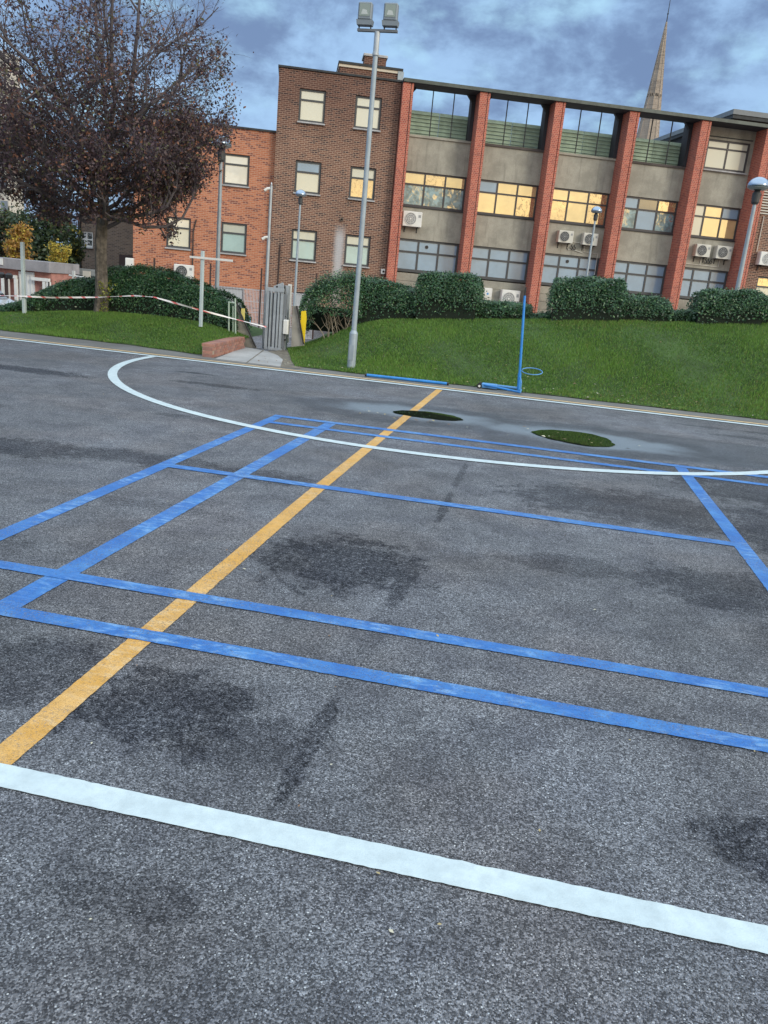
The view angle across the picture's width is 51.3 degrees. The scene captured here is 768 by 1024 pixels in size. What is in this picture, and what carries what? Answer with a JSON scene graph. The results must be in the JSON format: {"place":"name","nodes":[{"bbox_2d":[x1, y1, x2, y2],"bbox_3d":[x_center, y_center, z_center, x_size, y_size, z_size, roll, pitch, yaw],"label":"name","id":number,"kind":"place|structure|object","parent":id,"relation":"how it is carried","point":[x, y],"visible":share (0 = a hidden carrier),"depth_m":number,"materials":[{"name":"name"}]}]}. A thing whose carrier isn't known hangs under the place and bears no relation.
{"place":"outdoors","nodes":[
{"label":"outdoors","id":0,"kind":"place"},
{"bbox_2d":[0,257,78,300],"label":"garage","id":1,"kind":"structure","parent":0,"point":[40,275],"depth_m":25.66,"materials":[{"name":"white brick"}]},
{"bbox_2d":[18,271,34,299],"bbox_3d":[-11.529,-6.903,25.843,0.550,1.655,0.066,8,16,10],"label":"door","id":2,"kind":"structure","parent":1,"relation":"in","point":[30,284],"depth_m":25.69,"materials":[{"name":"white"}]},
{"bbox_2d":[76,268,113,279],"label":"boundary wall","id":3,"kind":"structure","parent":0,"point":[81,270],"depth_m":31.54,"materials":[{"name":"grey concrete"}]},
{"bbox_2d":[216,347,282,366],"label":"path","id":4,"kind":"structure","parent":0,"point":[248,355],"depth_m":13.62,"materials":[{"name":"concrete"}]},
{"bbox_2d":[0,286,767,1023],"bbox_3d":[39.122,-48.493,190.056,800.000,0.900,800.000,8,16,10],"label":"ground","id":5,"kind":"structure","parent":0,"point":[188,926],"depth_m":2.75,"materials":[{"name":"grey asphalt"}]},
{"bbox_2d":[0,272,12,298],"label":"cctv post","id":6,"kind":"object","parent":5,"relation":"on","point":[6,276],"visible":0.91,"depth_m":22.58,"materials":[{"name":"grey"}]},
{"bbox_2d":[0,291,13,304],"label":"parked car","id":7,"kind":"object","parent":5,"relation":"on","point":[4,300],"visible":0.05,"depth_m":22.46,"materials":[{"name":"grey paint"}]},
{"bbox_2d":[0,202,14,257],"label":"leafy tree","id":8,"kind":"object","parent":5,"relation":"on","point":[3,223],"visible":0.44,"depth_m":38.98,"materials":[{"name":"green plant"}]},
{"bbox_2d":[0,50,23,223],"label":"tower block","id":9,"kind":"structure","parent":5,"relation":"on","point":[6,202],"depth_m":99.75,"materials":[{"name":"concrete"}]},
{"bbox_2d":[0,200,7,211],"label":"window","id":10,"kind":"structure","parent":9,"relation":"in","point":[5,202],"depth_m":99.83,"materials":[{"name":"grey glass"}]},
{"bbox_2d":[1,220,37,259],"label":"leafy tree","id":11,"kind":"object","parent":5,"relation":"on","point":[19,232],"visible":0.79,"depth_m":32.66,"materials":[{"name":"yellow plant"}]},
{"bbox_2d":[0,203,76,261],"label":"leafy tree","id":12,"kind":"object","parent":5,"relation":"on","point":[42,235],"visible":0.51,"depth_m":37.17,"materials":[{"name":"green plant"}]},
{"bbox_2d":[45,239,71,262],"bbox_3d":[-12.459,-9.032,30.779,0.904,2.874,0.925,17,19,35],"label":"leafy tree","id":13,"kind":"object","parent":5,"relation":"on","point":[59,254],"visible":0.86,"depth_m":30.48,"materials":[{"name":"yellow plant"}]},
{"bbox_2d":[52,216,88,264],"bbox_3d":[-15.853,-12.798,40.061,2.198,4.415,1.822,-5,19,-32],"label":"leafy tree","id":14,"kind":"object","parent":5,"relation":"on","point":[77,255],"visible":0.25,"depth_m":39.79,"materials":[{"name":"green plant"}]},
{"bbox_2d":[69,271,82,278],"bbox_3d":[-7.998,-5.279,20.833,0.418,1.915,0.060,8,16,10],"label":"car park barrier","id":15,"kind":"object","parent":5,"relation":"on","point":[73,274],"visible":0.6,"depth_m":20.59,"materials":[{"name":"white metal"}]},
{"bbox_2d":[83,271,90,277],"bbox_3d":[-7.906,-5.420,21.325,0.205,1.933,0.080,8,16,10],"label":"notice board","id":16,"kind":"object","parent":5,"relation":"on","point":[87,274],"visible":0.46,"depth_m":21.05,"materials":[{"name":"beige"}]},
{"bbox_2d":[78,212,132,270],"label":"brown house","id":17,"kind":"structure","parent":5,"relation":"on","point":[119,243],"depth_m":43.54,"materials":[{"name":"brick"}]},
{"bbox_2d":[81,231,92,248],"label":"window","id":18,"kind":"structure","parent":17,"relation":"in","point":[88,235],"depth_m":43.77,"materials":[{"name":"white glass"}]},
{"bbox_2d":[119,255,132,266],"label":"garage door","id":19,"kind":"structure","parent":17,"relation":"in","point":[121,257],"depth_m":43.55,"materials":[{"name":"grey metal"}]},
{"bbox_2d":[0,416,280,540],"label":"court line","id":20,"kind":"object","parent":5,"relation":"on","point":[16,528],"visible":1,"depth_m":5.15,"materials":[{"name":"blue paint"}]},
{"bbox_2d":[0,423,334,615],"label":"court line","id":21,"kind":"object","parent":5,"relation":"on","point":[31,592],"visible":1,"depth_m":4.35,"materials":[{"name":"blue paint"}]},
{"bbox_2d":[125,115,275,324],"bbox_3d":[-8.751,-14.044,40.464,6.297,8.660,11.000,3,16,-8],"label":"brick annex","id":22,"kind":"object","parent":5,"relation":"on","point":[248,167],"visible":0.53,"depth_m":35.51,"materials":[{"name":"orange brick"}]},
{"bbox_2d":[165,216,190,250],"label":"window","id":23,"kind":"structure","parent":22,"relation":"in","point":[184,238],"depth_m":35.59,"materials":[{"name":"grey glass"}]},
{"bbox_2d":[174,264,193,278],"bbox_3d":[-8.952,-10.625,35.779,0.860,0.850,0.374,3,16,-8],"label":"air conditioner","id":24,"kind":"object","parent":22,"relation":"attached to","point":[187,270],"visible":0.63,"depth_m":35.58,"materials":[{"name":"white metal"}]},
{"bbox_2d":[219,286,243,301],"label":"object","id":25,"kind":"structure","parent":22,"relation":"in","point":[220,286],"depth_m":36.51,"materials":[{"name":"grey metal"}]},
{"bbox_2d":[220,222,246,255],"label":"window","id":26,"kind":"structure","parent":22,"relation":"in","point":[233,235],"depth_m":35.86,"materials":[{"name":"grey"}]},
{"bbox_2d":[222,153,249,187],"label":"window","id":27,"kind":"structure","parent":22,"relation":"in","point":[235,167],"depth_m":35.08,"materials":[{"name":"grey glass"}]},
{"bbox_2d":[0,389,441,764],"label":"court line","id":28,"kind":"object","parent":5,"relation":"on","point":[28,735],"visible":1,"depth_m":3.18,"materials":[{"name":"yellow paint"}]},
{"bbox_2d":[211,137,231,295],"bbox_3d":[-3.623,-5.504,17.439,0.420,4.988,0.420,8,16,10],"label":"lamp post","id":29,"kind":"object","parent":5,"relation":"on","point":[217,267],"visible":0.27,"depth_m":17.16,"materials":[{"name":"grey metal"}]},
{"bbox_2d":[202,336,244,357],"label":"brick wall","id":30,"kind":"structure","parent":5,"relation":"on","point":[218,347],"depth_m":13.63,"materials":[{"name":"red brick"}]},
{"bbox_2d":[236,299,256,347],"bbox_3d":[-2.636,-3.617,15.390,0.476,0.884,0.146,8,16,10],"label":"ramp guard","id":31,"kind":"object","parent":5,"relation":"on","point":[244,330],"visible":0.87,"depth_m":15.39,"materials":[{"name":"grey concrete"}]},
{"bbox_2d":[261,182,272,347],"bbox_3d":[-2.306,-4.678,15.415,0.175,3.148,0.064,3,16,-8],"label":"cctv pole","id":32,"kind":"object","parent":5,"relation":"on","point":[270,188],"visible":0.95,"depth_m":15.33,"materials":[{"name":"metal"}]},
{"bbox_2d":[264,283,291,349],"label":"steel gate","id":33,"kind":"structure","parent":5,"relation":"on","point":[278,312],"depth_m":15.30,"materials":[{"name":"grey metal"}]},
{"bbox_2d":[269,350,301,368],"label":"bare soil","id":34,"kind":"structure","parent":5,"relation":"on","point":[284,355],"depth_m":14.00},
{"bbox_2d":[291,190,306,336],"bbox_3d":[-3.264,-9.199,29.891,0.420,5.338,0.420,8,16,10],"label":"lamp post","id":35,"kind":"object","parent":5,"relation":"on","point":[300,194],"visible":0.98,"depth_m":29.60,"materials":[{"name":"grey metal"}]},
{"bbox_2d":[11,312,754,932],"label":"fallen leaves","id":36,"kind":"object","parent":5,"relation":"on","point":[449,424],"visible":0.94,"depth_m":8.75,"materials":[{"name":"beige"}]},
{"bbox_2d":[0,763,767,953],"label":"court line","id":37,"kind":"object","parent":5,"relation":"on","point":[696,924],"visible":1,"depth_m":2.04,"materials":[{"name":"white paint"}]},
{"bbox_2d":[0,604,767,751],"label":"court line","id":38,"kind":"object","parent":5,"relation":"on","point":[606,717],"visible":1,"depth_m":2.97,"materials":[{"name":"blue paint"}]},
{"bbox_2d":[0,560,767,696],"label":"court line","id":39,"kind":"object","parent":5,"relation":"on","point":[502,648],"visible":1,"depth_m":3.39,"materials":[{"name":"blue paint"}]},
{"bbox_2d":[0,330,767,423],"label":"kerb strip","id":40,"kind":"object","parent":5,"relation":"on","point":[92,343],"visible":0.95,"depth_m":12.54,"materials":[{"name":"concrete"}]},
{"bbox_2d":[365,373,448,384],"bbox_3d":[0.351,-2.051,12.365,1.312,0.046,0.046,7,16,7],"label":"blue pole","id":41,"kind":"object","parent":40,"relation":"on","point":[406,379],"visible":1,"depth_m":12.35,"materials":[{"name":"metal"}]},
{"bbox_2d":[477,287,542,392],"bbox_3d":[1.947,-2.575,11.992,0.979,1.550,0.432,10,16,15],"label":"netball post","id":42,"kind":"object","parent":40,"relation":"on","point":[496,386],"visible":1,"depth_m":12.07,"materials":[{"name":"blue metal"}]},
{"bbox_2d":[0,338,767,426],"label":"court line","id":43,"kind":"object","parent":5,"relation":"on","point":[394,383],"visible":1,"depth_m":11.86,"materials":[{"name":"white paint"}]},
{"bbox_2d":[153,258,655,338],"bbox_3d":[0.094,-7.936,31.222,21.740,3.000,0.060,3,16,-7],"label":"fence","id":44,"kind":"object","parent":5,"relation":"on","point":[260,302],"visible":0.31,"depth_m":30.59,"materials":[{"name":"grey metal"}]},
{"bbox_2d":[393,410,462,420],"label":"puddle","id":45,"kind":"object","parent":5,"relation":"on","point":[431,415],"visible":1,"depth_m":9.22,"materials":[{"name":"black liquid"}]},
{"bbox_2d":[108,356,767,474],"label":"court line","id":46,"kind":"object","parent":5,"relation":"on","point":[113,376],"visible":1,"depth_m":7.34,"materials":[{"name":"white paint"}]},
{"bbox_2d":[168,464,734,545],"bbox_3d":[0.352,-0.066,5.487,3.898,0.001,0.106,8,16,10],"label":"court line","id":47,"kind":"object","parent":5,"relation":"on","point":[716,541],"visible":1,"depth_m":5.46,"materials":[{"name":"blue paint"}]},
{"bbox_2d":[269,53,767,325],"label":"school building","id":48,"kind":"structure","parent":5,"relation":"on","point":[488,200],"depth_m":36.56,"materials":[{"name":"brown brick"}]},
{"bbox_2d":[291,292,306,325],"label":"window","id":49,"kind":"structure","parent":48,"relation":"in","point":[293,292],"depth_m":36.61,"materials":[{"name":"grey"}]},
{"bbox_2d":[289,229,316,262],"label":"window","id":50,"kind":"structure","parent":48,"relation":"in","point":[307,239],"depth_m":35.99,"materials":[{"name":"grey glass"}]},
{"bbox_2d":[293,160,321,195],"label":"window","id":51,"kind":"structure","parent":48,"relation":"in","point":[307,174],"depth_m":35.21,"materials":[{"name":"grey glass"}]},
{"bbox_2d":[297,88,325,125],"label":"window","id":52,"kind":"structure","parent":48,"relation":"in","point":[311,102],"depth_m":34.42,"materials":[{"name":"grey glass"}]},
{"bbox_2d":[343,234,370,267],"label":"window","id":53,"kind":"structure","parent":48,"relation":"in","point":[351,241],"depth_m":36.29,"materials":[{"name":"grey glass"}]},
{"bbox_2d":[348,166,375,201],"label":"window","id":54,"kind":"structure","parent":48,"relation":"in","point":[356,173],"depth_m":35.51,"materials":[{"name":"yellow glass"}]},
{"bbox_2d":[353,95,381,131],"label":"window","id":55,"kind":"structure","parent":48,"relation":"in","point":[362,102],"depth_m":34.74,"materials":[{"name":"grey glass"}]},
{"bbox_2d":[401,211,422,232],"bbox_3d":[1.263,-13.206,36.422,0.880,0.890,0.374,3,16,-7],"label":"air conditioner","id":56,"kind":"object","parent":48,"relation":"attached to","point":[411,219],"visible":1,"depth_m":36.25,"materials":[{"name":"white metal"}]},
{"bbox_2d":[397,238,458,273],"bbox_3d":[1.993,-11.843,37.194,2.903,1.450,0.070,3,16,-8],"label":"window","id":57,"kind":"structure","parent":48,"relation":"in","point":[413,256],"depth_m":37.19,"materials":[{"name":"grey glass"}]},
{"bbox_2d":[403,171,466,211],"bbox_3d":[2.252,-14.583,36.414,2.903,1.490,0.070,3,16,-8],"label":"window","id":58,"kind":"structure","parent":48,"relation":"in","point":[422,190],"depth_m":36.41,"materials":[{"name":"yellow glass"}]},
{"bbox_2d":[482,288,491,299],"bbox_3d":[4.840,-10.138,37.814,0.450,0.880,0.235,3,16,-7],"label":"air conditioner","id":59,"kind":"object","parent":48,"relation":"attached to","point":[488,293],"visible":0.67,"depth_m":37.67,"materials":[{"name":"white metal"}]},
{"bbox_2d":[470,246,529,282],"bbox_3d":[5.339,-11.653,37.635,2.923,1.450,0.070,3,16,-8],"label":"window","id":60,"kind":"structure","parent":48,"relation":"in","point":[490,263],"depth_m":37.64,"materials":[{"name":"grey glass"}]},
{"bbox_2d":[477,179,538,219],"bbox_3d":[5.597,-14.392,36.855,2.923,1.490,0.070,3,16,-8],"label":"window","id":61,"kind":"structure","parent":48,"relation":"in","point":[496,198],"depth_m":36.86,"materials":[{"name":"yellow glass"}]},
{"bbox_2d":[499,289,520,301],"bbox_3d":[5.930,-9.961,37.866,0.900,1.050,0.374,3,16,-8],"label":"air conditioner","id":62,"kind":"object","parent":48,"relation":"attached to","point":[511,295],"visible":0.66,"depth_m":37.64,"materials":[{"name":"white metal"}]},
{"bbox_2d":[556,230,573,248],"bbox_3d":[8.444,-12.736,37.387,0.720,0.780,0.374,3,16,-7],"label":"air conditioner","id":63,"kind":"object","parent":48,"relation":"attached to","point":[563,236],"visible":1,"depth_m":37.21,"materials":[{"name":"white metal"}]},
{"bbox_2d":[541,253,599,285],"bbox_3d":[8.718,-11.461,38.081,2.963,1.450,0.070,3,16,-8],"label":"window","id":64,"kind":"structure","parent":48,"relation":"in","point":[555,265],"depth_m":38.03,"materials":[{"name":"grey glass"}]},
{"bbox_2d":[550,188,609,226],"bbox_3d":[8.976,-14.201,37.301,2.963,1.490,0.070,3,16,-8],"label":"window","id":65,"kind":"structure","parent":48,"relation":"in","point":[569,206],"depth_m":37.30,"materials":[{"name":"yellow glass"}]},
{"bbox_2d":[567,242,597,274],"bbox_3d":[9.326,-11.764,37.941,1.551,1.936,0.032,3,16,-8],"label":"conduit","id":66,"kind":"object","parent":48,"relation":"attached to","point":[585,252],"visible":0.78,"depth_m":37.80,"materials":[{"name":"grey plastic"}]},
{"bbox_2d":[580,233,598,249],"bbox_3d":[9.631,-12.668,37.544,0.720,0.780,0.374,3,16,-7],"label":"air conditioner","id":67,"kind":"object","parent":48,"relation":"attached to","point":[586,238],"visible":0.8,"depth_m":37.37,"materials":[{"name":"white metal"}]},
{"bbox_2d":[614,260,666,295],"bbox_3d":[12.100,-11.270,38.528,2.933,1.450,0.070,3,16,-7],"label":"window","id":68,"kind":"structure","parent":48,"relation":"in","point":[645,278],"depth_m":38.54,"materials":[{"name":"grey"}]},
{"bbox_2d":[621,196,677,234],"bbox_3d":[12.358,-14.009,37.748,2.933,1.490,0.070,3,16,-7],"label":"window","id":69,"kind":"structure","parent":48,"relation":"in","point":[640,214],"depth_m":37.76,"materials":[{"name":"grey glass"}]},
{"bbox_2d":[692,244,710,262],"bbox_3d":[15.187,-12.377,38.270,0.740,0.810,0.374,3,16,-8],"label":"air conditioner","id":70,"kind":"object","parent":48,"relation":"attached to","point":[702,250],"visible":1,"depth_m":38.10,"materials":[{"name":"white metal"}]},
{"bbox_2d":[679,267,727,298],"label":"window","id":71,"kind":"structure","parent":48,"relation":"in","point":[694,279],"depth_m":38.92,"materials":[{"name":"grey"}]},
{"bbox_2d":[691,204,740,240],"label":"window","id":72,"kind":"structure","parent":48,"relation":"in","point":[710,222],"depth_m":38.20,"materials":[{"name":"yellow glass"}]},
{"bbox_2d":[712,245,732,264],"bbox_3d":[16.237,-12.327,38.405,0.780,0.830,0.374,3,16,-8],"label":"air conditioner","id":73,"kind":"object","parent":48,"relation":"attached to","point":[723,252],"visible":1,"depth_m":38.23,"materials":[{"name":"white metal"}]},
{"bbox_2d":[703,139,749,174],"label":"window","id":74,"kind":"structure","parent":48,"relation":"in","point":[721,156],"depth_m":37.38,"materials":[{"name":"beige glass"}]},
{"bbox_2d":[755,251,767,269],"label":"air conditioner","id":75,"kind":"object","parent":48,"relation":"attached to","point":[762,258],"visible":1,"depth_m":38.04,"materials":[{"name":"white metal"}]},
{"bbox_2d":[755,276,767,294],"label":"window","id":76,"kind":"structure","parent":48,"relation":"in","point":[762,282],"depth_m":38.81,"materials":[{"name":"yellow glass"}]},
{"bbox_2d":[269,421,767,485],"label":"court line","id":77,"kind":"object","parent":5,"relation":"on","point":[700,476],"visible":1,"depth_m":7.49,"materials":[{"name":"blue paint"}]},
{"bbox_2d":[273,415,767,477],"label":"court line","id":78,"kind":"object","parent":5,"relation":"on","point":[651,462],"visible":1,"depth_m":7.85,"materials":[{"name":"blue paint"}]},
{"bbox_2d":[531,430,614,446],"bbox_3d":[2.035,-0.807,8.640,0.888,0.001,0.871,8,16,10],"label":"grass patch","id":79,"kind":"object","parent":5,"relation":"on","point":[581,438],"visible":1,"depth_m":8.63,"materials":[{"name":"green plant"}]},
{"bbox_2d":[585,206,601,276],"bbox_3d":[7.766,-8.709,30.900,0.420,5.842,0.420,8,16,10],"label":"lamp post","id":80,"kind":"object","parent":5,"relation":"on","point":[596,210],"visible":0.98,"depth_m":30.26,"materials":[{"name":"grey metal"}]},
{"bbox_2d":[636,3,669,139],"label":"church spire","id":81,"kind":"structure","parent":5,"relation":"on","point":[654,98],"depth_m":77.89,"materials":[{"name":"stone"}]},
{"bbox_2d":[675,467,767,590],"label":"court line","id":82,"kind":"object","parent":5,"relation":"on","point":[756,564],"visible":1,"depth_m":5.46,"materials":[{"name":"blue paint"}]},
{"bbox_2d":[735,177,767,289],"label":"lamp post","id":83,"kind":"object","parent":5,"relation":"on","point":[756,185],"visible":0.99,"depth_m":16.11,"materials":[{"name":"grey metal"}]},
{"bbox_2d":[0,310,767,419],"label":"grass bank","id":84,"kind":"structure","parent":0,"point":[255,331],"depth_m":13.21,"materials":[{"name":"green plant"}]},
{"bbox_2d":[0,293,42,311],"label":"hedge","id":85,"kind":"object","parent":84,"relation":"on","point":[33,304],"visible":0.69,"depth_m":15.95,"materials":[{"name":"green plant"}]},
{"bbox_2d":[20,242,26,312],"bbox_3d":[-6.966,-4.466,15.454,0.062,1.426,0.062,8,16,10],"label":"square post","id":86,"kind":"object","parent":84,"relation":"on","point":[23,274],"visible":0.79,"depth_m":15.41,"materials":[{"name":"paint"}]},
{"bbox_2d":[0,295,133,297],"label":"barrier tape","id":87,"kind":"object","parent":86,"relation":"attached to","point":[65,297],"visible":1,"depth_m":15.40,"materials":[{"name":"plastic"}]},
{"bbox_2d":[28,275,94,310],"bbox_3d":[-6.325,-4.424,16.306,1.783,0.993,0.886,8,16,10],"label":"hedge","id":88,"kind":"object","parent":84,"relation":"on","point":[79,287],"visible":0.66,"depth_m":15.95,"materials":[{"name":"green plant"}]},
{"bbox_2d":[98,280,116,311],"bbox_3d":[-5.368,-4.170,15.480,0.337,0.698,0.366,8,16,10],"label":"sapling","id":89,"kind":"object","parent":84,"relation":"on","point":[104,308],"visible":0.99,"depth_m":15.43,"materials":[{"name":"green plant"}]},
{"bbox_2d":[0,0,253,311],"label":"autumn tree","id":90,"kind":"object","parent":84,"relation":"on","point":[170,172],"visible":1,"depth_m":13.91,"materials":[{"name":"brown plant"}]},
{"bbox_2d":[93,262,251,332],"bbox_3d":[-4.177,-4.171,15.810,3.120,1.365,0.891,8,16,10],"label":"hedge","id":91,"kind":"object","parent":84,"relation":"on","point":[150,280],"visible":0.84,"depth_m":15.48,"materials":[{"name":"green plant"}]},
{"bbox_2d":[190,251,232,326],"bbox_3d":[-3.151,-4.037,14.554,0.820,1.335,0.078,8,16,10],"label":"square post","id":92,"kind":"object","parent":84,"relation":"on","point":[202,257],"visible":1,"depth_m":14.52,"materials":[{"name":"metal"}]},
{"bbox_2d":[134,295,265,327],"bbox_3d":[-3.488,-3.742,14.923,2.520,0.396,0.613,5,16,-1],"label":"barrier tape","id":93,"kind":"object","parent":92,"relation":"attached to","point":[196,309],"visible":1,"depth_m":14.86,"materials":[{"name":"plastic"}]},
{"bbox_2d":[228,298,235,332],"bbox_3d":[-2.881,-3.702,15.178,0.192,0.699,0.032,8,16,10],"label":"handrail","id":94,"kind":"object","parent":84,"relation":"on","point":[234,302],"visible":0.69,"depth_m":15.15,"materials":[{"name":"grey metal"}]},
{"bbox_2d":[291,306,306,346],"bbox_3d":[-1.626,-3.543,15.306,0.292,0.779,0.146,8,16,10],"label":"ramp guard","id":95,"kind":"object","parent":84,"relation":"on","point":[298,331],"visible":1,"depth_m":15.30,"materials":[{"name":"black metal"}]},
{"bbox_2d":[298,266,365,337],"bbox_3d":[-0.953,-4.110,15.682,1.429,1.431,1.040,8,16,10],"label":"hedge","id":96,"kind":"object","parent":84,"relation":"on","point":[328,319],"visible":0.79,"depth_m":15.33,"materials":[{"name":"green plant"}]},
{"bbox_2d":[347,2,398,367],"bbox_3d":[-0.307,-4.839,12.332,0.621,5.299,0.172,8,16,10],"label":"floodlight pole","id":97,"kind":"object","parent":84,"relation":"on","point":[390,15],"visible":0.98,"depth_m":12.02,"materials":[{"name":"grey metal"}]},
{"bbox_2d":[349,345,353,359],"bbox_3d":[-0.529,-2.577,12.928,0.070,0.240,0.012,8,16,10],"label":"access door","id":98,"kind":"structure","parent":97,"relation":"in","point":[351,349],"depth_m":12.92,"materials":[{"name":"grey paint"}]},
{"bbox_2d":[347,275,416,323],"bbox_3d":[0.061,-4.040,15.554,1.454,1.107,0.882,8,16,10],"label":"hedge","id":99,"kind":"object","parent":84,"relation":"on","point":[386,299],"visible":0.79,"depth_m":15.20,"materials":[{"name":"green plant"}]},
{"bbox_2d":[411,270,486,319],"bbox_3d":[1.235,-4.083,15.233,1.404,1.040,0.984,8,16,10],"label":"hedge","id":100,"kind":"object","parent":84,"relation":"on","point":[443,294],"visible":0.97,"depth_m":14.88,"materials":[{"name":"green plant"}]},
{"bbox_2d":[475,297,535,318],"bbox_3d":[2.259,-3.823,15.206,1.277,0.510,0.765,8,16,10],"label":"hedge","id":101,"kind":"object","parent":84,"relation":"on","point":[499,309],"visible":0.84,"depth_m":14.93,"materials":[{"name":"green plant"}]},
{"bbox_2d":[527,309,551,318],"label":"hedge","id":102,"kind":"object","parent":84,"relation":"on","point":[542,315],"visible":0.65,"depth_m":14.81,"materials":[{"name":"green plant"}]},
{"bbox_2d":[545,273,628,321],"bbox_3d":[3.725,-3.885,14.728,1.513,0.985,0.981,8,16,10],"label":"hedge","id":103,"kind":"object","parent":84,"relation":"on","point":[588,298],"visible":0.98,"depth_m":14.35,"materials":[{"name":"green plant"}]},
{"bbox_2d":[619,292,675,321],"bbox_3d":[4.726,-3.710,14.654,1.203,0.631,0.886,8,16,10],"label":"hedge","id":104,"kind":"object","parent":84,"relation":"on","point":[655,308],"visible":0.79,"depth_m":14.33,"materials":[{"name":"green plant"}]},
{"bbox_2d":[668,307,695,321],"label":"hedge","id":105,"kind":"object","parent":84,"relation":"on","point":[682,314],"visible":0.56,"depth_m":14.32,"materials":[{"name":"green plant"}]},
{"bbox_2d":[686,285,767,324],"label":"hedge","id":106,"kind":"object","parent":84,"relation":"on","point":[734,306],"visible":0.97,"depth_m":13.93,"materials":[{"name":"green plant"}]},
{"bbox_2d":[0,0,767,242],"label":"sky","id":107,"kind":"structure","parent":0,"point":[602,51],"materials":[{"name":"blue"}]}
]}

